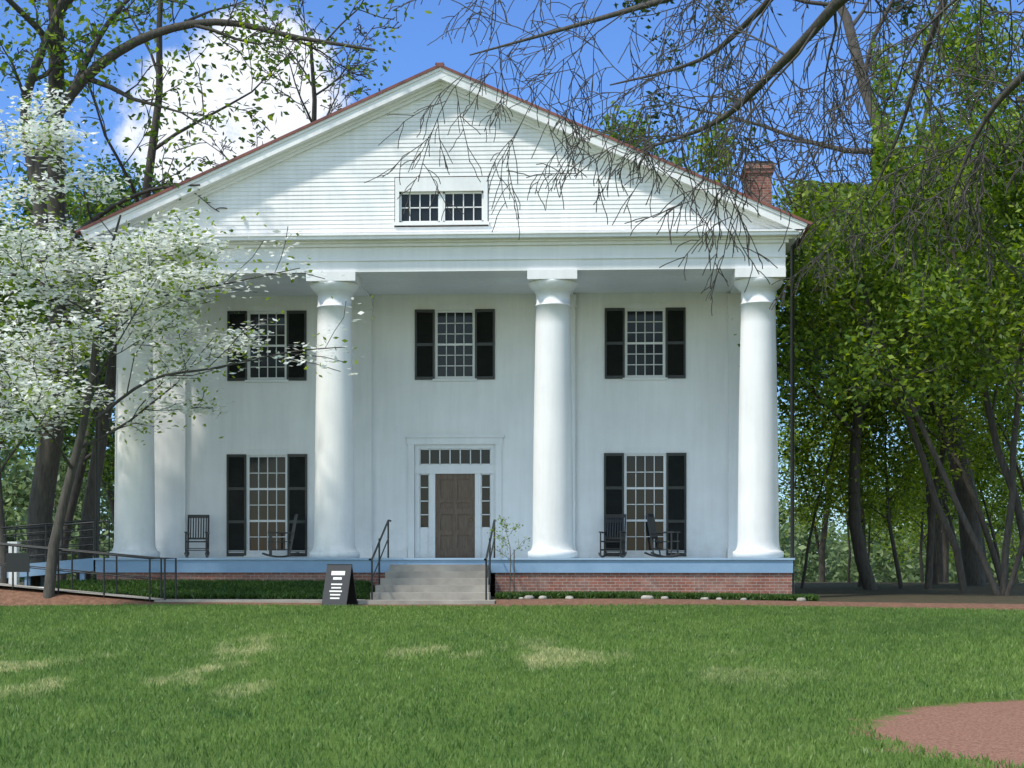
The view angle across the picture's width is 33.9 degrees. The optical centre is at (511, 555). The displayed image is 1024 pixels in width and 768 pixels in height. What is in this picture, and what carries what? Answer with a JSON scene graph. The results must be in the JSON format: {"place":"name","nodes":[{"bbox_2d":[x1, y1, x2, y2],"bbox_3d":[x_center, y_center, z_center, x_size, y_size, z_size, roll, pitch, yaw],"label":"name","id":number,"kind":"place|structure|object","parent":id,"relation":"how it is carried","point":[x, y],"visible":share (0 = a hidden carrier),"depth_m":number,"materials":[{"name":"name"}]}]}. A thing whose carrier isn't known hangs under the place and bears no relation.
{"place":"outdoors","nodes":[
{"label":"outdoors","id":0,"kind":"place"},
{"bbox_2d":[7,558,94,586],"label":"ramp deck","id":1,"kind":"structure","parent":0,"point":[88,564],"depth_m":41.86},
{"bbox_2d":[0,603,1023,767],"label":"lawn","id":2,"kind":"structure","parent":0,"point":[993,616],"depth_m":18.59,"materials":[{"name":"green plant"}]},
{"bbox_2d":[0,567,1023,767],"bbox_3d":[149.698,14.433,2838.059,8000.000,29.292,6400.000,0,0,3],"label":"ground","id":3,"kind":"structure","parent":0,"point":[994,729],"depth_m":16.01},
{"bbox_2d":[7,542,43,587],"bbox_3d":[-11.665,0.500,40.173,0.532,1.700,2.249,0,0,-36],"label":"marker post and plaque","id":4,"kind":"object","parent":3,"relation":"on","point":[16,574],"visible":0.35,"depth_m":40.90,"materials":[{"name":"white"}]},
{"bbox_2d":[0,217,105,552],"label":"tree","id":5,"kind":"object","parent":3,"relation":"on","point":[19,304],"depth_m":52.43,"materials":[{"name":"plant"}]},
{"bbox_2d":[1,274,115,523],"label":"tree","id":6,"kind":"object","parent":3,"relation":"on","point":[110,474],"depth_m":71.08,"materials":[{"name":"plant"}]},
{"bbox_2d":[0,211,125,583],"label":"dogwood","id":7,"kind":"object","parent":3,"relation":"on","point":[59,362],"depth_m":41.91,"materials":[{"name":"white plant"}]},
{"bbox_2d":[0,214,167,451],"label":"dogwood blossoms","id":8,"kind":"object","parent":7,"relation":"attached to","point":[64,355],"visible":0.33,"depth_m":41.84,"materials":[{"name":"white plant"}]},
{"bbox_2d":[0,519,176,601],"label":"ramp railings","id":9,"kind":"object","parent":3,"relation":"on","point":[17,562],"visible":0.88,"depth_m":39.62,"materials":[{"name":"black metal"}]},
{"bbox_2d":[25,141,155,580],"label":"tree","id":10,"kind":"object","parent":3,"relation":"on","point":[123,177],"depth_m":65.76,"materials":[{"name":"plant"}]},
{"bbox_2d":[0,157,194,473],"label":"tree","id":11,"kind":"object","parent":3,"relation":"on","point":[112,200],"depth_m":59.84,"materials":[{"name":"plant"}]},
{"bbox_2d":[0,0,314,579],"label":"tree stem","id":12,"kind":"object","parent":3,"relation":"on","point":[78,55],"depth_m":43.90,"materials":[{"name":"plant"}]},
{"bbox_2d":[0,583,364,602],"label":"walkway","id":13,"kind":"structure","parent":3,"relation":"on","point":[224,600],"depth_m":38.81,"materials":[{"name":"grey concrete"}]},
{"bbox_2d":[0,78,373,598],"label":"dogwood","id":14,"kind":"object","parent":3,"relation":"on","point":[11,317],"depth_m":37.99,"materials":[{"name":"white plant"}]},
{"bbox_2d":[0,83,364,438],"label":"dogwood blossoms","id":15,"kind":"object","parent":14,"relation":"attached to","point":[165,242],"visible":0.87,"depth_m":37.49,"materials":[{"name":"white plant"}]},
{"bbox_2d":[0,0,432,586],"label":"oak","id":16,"kind":"object","parent":3,"relation":"on","point":[43,488],"depth_m":41.53,"materials":[{"name":"green plant"}]},
{"bbox_2d":[172,0,401,166],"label":"tree","id":17,"kind":"object","parent":3,"relation":"on","point":[314,104],"visible":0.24,"depth_m":74.56,"materials":[{"name":"green plant"}]},
{"bbox_2d":[322,564,357,605],"bbox_3d":[-3.900,0.652,38.017,0.620,0.938,0.583,0,0,21],"label":"sandwich board sign","id":18,"kind":"object","parent":3,"relation":"on","point":[339,586],"visible":0.98,"depth_m":37.90,"materials":[{"name":"black metal"}]},
{"bbox_2d":[358,565,495,604],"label":"front steps","id":19,"kind":"structure","parent":3,"relation":"on","point":[428,584],"depth_m":39.37,"materials":[{"name":"concrete"}]},
{"bbox_2d":[369,519,496,599],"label":"stair handrails","id":20,"kind":"object","parent":19,"relation":"on","point":[489,550],"visible":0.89,"depth_m":39.85,"materials":[{"name":"black metal"}]},
{"bbox_2d":[43,578,819,600],"bbox_3d":[-2.325,0.822,40.418,19.137,0.572,2.126,0,0,3],"label":"bank ground cover","id":21,"kind":"object","parent":3,"relation":"on","point":[246,589],"visible":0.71,"depth_m":40.07,"materials":[{"name":"green plant"}]},
{"bbox_2d":[97,572,791,594],"bbox_3d":[-1.310,0.750,49.769,17.200,1.400,16.750,0,0,3],"label":"brick foundation","id":22,"kind":"object","parent":3,"relation":"on","point":[764,583],"visible":0.21,"depth_m":41.19,"materials":[{"name":"red brick"}]},
{"bbox_2d":[93,558,794,572],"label":"porch floor","id":23,"kind":"structure","parent":22,"relation":"on","point":[522,565],"depth_m":41.28,"materials":[{"name":"blue paint"}]},
{"bbox_2d":[184,514,685,557],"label":"rocking chairs","id":24,"kind":"object","parent":23,"relation":"on","point":[653,532],"visible":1,"depth_m":44.65,"materials":[{"name":"black paint"}]},
{"bbox_2d":[105,267,785,557],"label":"portico columns","id":25,"kind":"structure","parent":23,"relation":"on","point":[334,508],"depth_m":41.70,"materials":[{"name":"white paint"}]},
{"bbox_2d":[186,292,729,557],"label":"house walls","id":26,"kind":"structure","parent":22,"relation":"on","point":[688,415],"depth_m":45.38,"materials":[{"name":"white paint"}]},
{"bbox_2d":[87,229,801,279],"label":"entablature","id":27,"kind":"structure","parent":26,"relation":"on","point":[488,254],"depth_m":41.54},
{"bbox_2d":[75,62,811,264],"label":"roof and rakes","id":28,"kind":"structure","parent":27,"relation":"on","point":[363,111],"depth_m":41.40,"materials":[{"name":"wood"}]},
{"bbox_2d":[87,238,800,593],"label":"downpipes","id":29,"kind":"object","parent":27,"relation":"attached to","point":[791,424],"visible":0.61,"depth_m":41.03,"materials":[{"name":"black metal"}]},
{"bbox_2d":[123,89,768,235],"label":"pediment clapboards","id":30,"kind":"object","parent":27,"relation":"on","point":[323,188],"visible":0.83,"depth_m":41.65,"materials":[{"name":"white paint"}]},
{"bbox_2d":[393,177,488,225],"bbox_3d":[-1.749,-8.790,41.671,2.380,1.180,0.190,0,0,3],"label":"attic window","id":31,"kind":"structure","parent":30,"relation":"attached to","point":[470,202],"depth_m":41.69,"materials":[{"name":"white glass"}]},
{"bbox_2d":[153,275,739,297],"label":"porch ceiling","id":32,"kind":"structure","parent":27,"relation":"attached to","point":[505,285],"depth_m":44.13,"materials":[{"name":"white paint"}]},
{"bbox_2d":[152,293,740,557],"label":"wall pilasters","id":33,"kind":"object","parent":26,"relation":"attached to","point":[170,482],"depth_m":45.46,"materials":[{"name":"white paint"}]},
{"bbox_2d":[435,474,474,557],"bbox_3d":[-1.540,-1.090,45.533,1.080,2.280,0.113,0,0,3],"label":"front door","id":34,"kind":"structure","parent":26,"relation":"attached to","point":[454,515],"depth_m":45.56,"materials":[{"name":"brown wood"}]},
{"bbox_2d":[244,302,667,557],"bbox_3d":[-1.543,-3.385,45.470,11.500,6.870,0.240,0,0,3],"label":"window and door frames","id":35,"kind":"structure","parent":26,"relation":"attached to","point":[424,541],"depth_m":45.46,"materials":[{"name":"white wood"}]},
{"bbox_2d":[250,311,662,549],"bbox_3d":[-1.538,-3.340,45.559,11.250,6.510,0.018,0,0,3],"label":"window glass","id":36,"kind":"object","parent":35,"relation":"in","point":[644,464],"visible":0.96,"depth_m":45.55,"materials":[{"name":"glass"}]},
{"bbox_2d":[227,307,685,555],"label":"shutters","id":37,"kind":"object","parent":35,"relation":"attached to","point":[675,342],"visible":0.91,"depth_m":45.39,"materials":[{"name":"paint"}]},
{"bbox_2d":[487,515,529,590],"bbox_3d":[-0.071,0.025,40.371,1.046,2.039,0.706,0,0,3],"label":"sapling","id":38,"kind":"object","parent":3,"relation":"on","point":[502,520],"depth_m":40.38,"materials":[{"name":"plant"}]},
{"bbox_2d":[0,428,1023,582],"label":"woods","id":39,"kind":"object","parent":3,"relation":"on","point":[20,514],"depth_m":231.83,"materials":[{"name":"green plant"}]},
{"bbox_2d":[513,549,514,591],"bbox_3d":[0.050,0.444,40.308,0.029,1.200,0.027,0,0,3],"label":"post","id":40,"kind":"object","parent":3,"relation":"on","point":[514,570],"visible":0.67,"depth_m":40.30,"materials":[{"name":"grey wood"}]},
{"bbox_2d":[594,100,710,174],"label":"tree","id":41,"kind":"object","parent":3,"relation":"on","point":[673,159],"depth_m":76.51,"materials":[{"name":"green plant"}]},
{"bbox_2d":[519,595,805,600],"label":"stones","id":42,"kind":"object","parent":3,"relation":"on","point":[642,597],"visible":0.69,"depth_m":38.90,"materials":[{"name":"grey stone"}]},
{"bbox_2d":[364,0,1023,315],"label":"tree branches","id":43,"kind":"object","parent":3,"relation":"on","point":[795,50],"visible":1,"depth_m":24.50,"materials":[{"name":"brown plant"}]},
{"bbox_2d":[614,0,1008,584],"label":"tall tree","id":44,"kind":"object","parent":3,"relation":"on","point":[974,571],"depth_m":60.76,"materials":[{"name":"plant"}]},
{"bbox_2d":[667,87,980,592],"bbox_3d":[8.611,-5.872,47.461,8.368,14.172,8.290,0,0,3],"label":"tree","id":45,"kind":"object","parent":3,"relation":"on","point":[813,307],"depth_m":46.62,"materials":[{"name":"green plant"}]},
{"bbox_2d":[777,388,871,554],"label":"understory","id":46,"kind":"object","parent":3,"relation":"on","point":[803,522],"depth_m":70.17,"materials":[{"name":"green plant"}]},
{"bbox_2d":[772,168,876,581],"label":"tree","id":47,"kind":"object","parent":3,"relation":"on","point":[822,546],"depth_m":69.98,"materials":[{"name":"green plant"}]},
{"bbox_2d":[778,385,893,582],"bbox_3d":[11.891,-2.726,62.197,5.335,7.749,6.266,0,0,3],"label":"understory","id":48,"kind":"object","parent":3,"relation":"on","point":[824,459],"depth_m":61.79,"materials":[{"name":"green plant"}]},
{"bbox_2d":[778,353,914,587],"bbox_3d":[10.550,-3.067,53.659,4.917,8.491,5.952,0,0,3],"label":"understory","id":49,"kind":"object","parent":3,"relation":"on","point":[806,451],"depth_m":53.37,"materials":[{"name":"green plant"}]},
{"bbox_2d":[772,180,960,589],"bbox_3d":[10.210,-5.387,51.862,5.784,13.260,8.400,0,0,41],"label":"tree","id":50,"kind":"object","parent":3,"relation":"on","point":[865,572],"depth_m":51.65,"materials":[{"name":"green plant"}]},
{"bbox_2d":[724,90,1023,595],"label":"tree","id":51,"kind":"object","parent":3,"relation":"on","point":[915,292],"depth_m":42.62,"materials":[{"name":"green plant"}]},
{"bbox_2d":[828,446,923,557],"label":"understory","id":52,"kind":"object","parent":3,"relation":"on","point":[882,523],"depth_m":72.50,"materials":[{"name":"green plant"}]},
{"bbox_2d":[776,105,999,586],"bbox_3d":[11.838,-6.759,54.837,8.786,15.912,7.717,0,0,3],"label":"tree","id":53,"kind":"object","parent":3,"relation":"on","point":[781,389],"depth_m":55.15,"materials":[{"name":"green plant"}]},
{"bbox_2d":[829,348,965,588],"bbox_3d":[12.251,-2.822,53.546,4.458,8.047,4.102,0,0,3],"label":"understory","id":54,"kind":"object","parent":3,"relation":"on","point":[896,478],"depth_m":53.34,"materials":[{"name":"green plant"}]},
{"bbox_2d":[798,157,1019,586],"bbox_3d":[13.035,-6.180,53.849,8.336,14.777,7.937,0,0,3],"label":"tree","id":55,"kind":"object","parent":3,"relation":"on","point":[990,544],"depth_m":52.35,"materials":[{"name":"green plant"}]},
{"bbox_2d":[795,0,1023,560],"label":"tree","id":56,"kind":"object","parent":3,"relation":"on","point":[875,82],"depth_m":45.15,"materials":[{"name":"green plant"}]},
{"bbox_2d":[818,118,1001,584],"bbox_3d":[13.908,-7.407,58.790,7.472,17.102,9.333,0,0,3],"label":"tree","id":57,"kind":"object","parent":3,"relation":"on","point":[935,577],"depth_m":57.95,"materials":[{"name":"green plant"}]},
{"bbox_2d":[869,428,959,581],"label":"understory","id":58,"kind":"object","parent":3,"relation":"on","point":[950,505],"depth_m":71.92,"materials":[{"name":"green plant"}]},
{"bbox_2d":[870,463,959,576],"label":"understory","id":59,"kind":"object","parent":3,"relation":"on","point":[911,538],"depth_m":81.32,"materials":[{"name":"green plant"}]},
{"bbox_2d":[822,115,1009,582],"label":"tree","id":60,"kind":"object","parent":3,"relation":"on","point":[945,542],"depth_m":65.89,"materials":[{"name":"green plant"}]},
{"bbox_2d":[854,120,1015,582],"bbox_3d":[16.650,-7.927,64.620,8.184,18.200,10.929,0,0,3],"label":"tree","id":61,"kind":"object","parent":3,"relation":"on","point":[938,538],"depth_m":63.94,"materials":[{"name":"green plant"}]},
{"bbox_2d":[880,379,997,539],"bbox_3d":[15.819,-3.365,62.635,4.666,9.047,4.847,0,0,3],"label":"tree","id":62,"kind":"object","parent":3,"relation":"on","point":[932,470],"depth_m":62.50,"materials":[{"name":"green plant"}]},
{"bbox_2d":[862,0,1023,595],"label":"tree","id":63,"kind":"object","parent":3,"relation":"on","point":[1009,210],"depth_m":44.47,"materials":[{"name":"green plant"}]},
{"bbox_2d":[871,194,1023,582],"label":"tree","id":64,"kind":"object","parent":3,"relation":"on","point":[984,548],"depth_m":71.82,"materials":[{"name":"green plant"}]},
{"bbox_2d":[877,91,1023,588],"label":"tree","id":65,"kind":"object","parent":3,"relation":"on","point":[930,549],"depth_m":53.08,"materials":[{"name":"green plant"}]},
{"bbox_2d":[918,220,1023,595],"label":"tree","id":66,"kind":"object","parent":3,"relation":"on","point":[984,369],"depth_m":42.96,"materials":[{"name":"green plant"}]},
{"bbox_2d":[921,341,1023,511],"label":"tree","id":67,"kind":"object","parent":3,"relation":"on","point":[963,407],"depth_m":51.96,"materials":[{"name":"green plant"}]},
{"bbox_2d":[930,415,1023,566],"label":"understory","id":68,"kind":"object","parent":3,"relation":"on","point":[997,511],"depth_m":64.19,"materials":[{"name":"green plant"}]},
{"bbox_2d":[947,397,1023,515],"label":"tree","id":69,"kind":"object","parent":3,"relation":"on","point":[997,474],"depth_m":74.81,"materials":[{"name":"green plant"}]},
{"bbox_2d":[972,274,1023,426],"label":"tree","id":70,"kind":"object","parent":3,"relation":"on","point":[1012,377],"depth_m":62.12,"materials":[{"name":"green plant"}]},
{"bbox_2d":[981,423,1023,582],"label":"understory","id":71,"kind":"object","parent":3,"relation":"on","point":[1000,537],"depth_m":84.56,"materials":[{"name":"green plant"}]},
{"bbox_2d":[0,0,1023,557],"label":"sky","id":72,"kind":"structure","parent":0,"point":[412,56],"materials":[{"name":"blue"}]},
{"bbox_2d":[740,161,774,204],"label":"chimneys","id":73,"kind":"object","parent":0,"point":[767,186],"visible":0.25,"depth_m":48.03,"materials":[{"name":"brick"}]}
]}

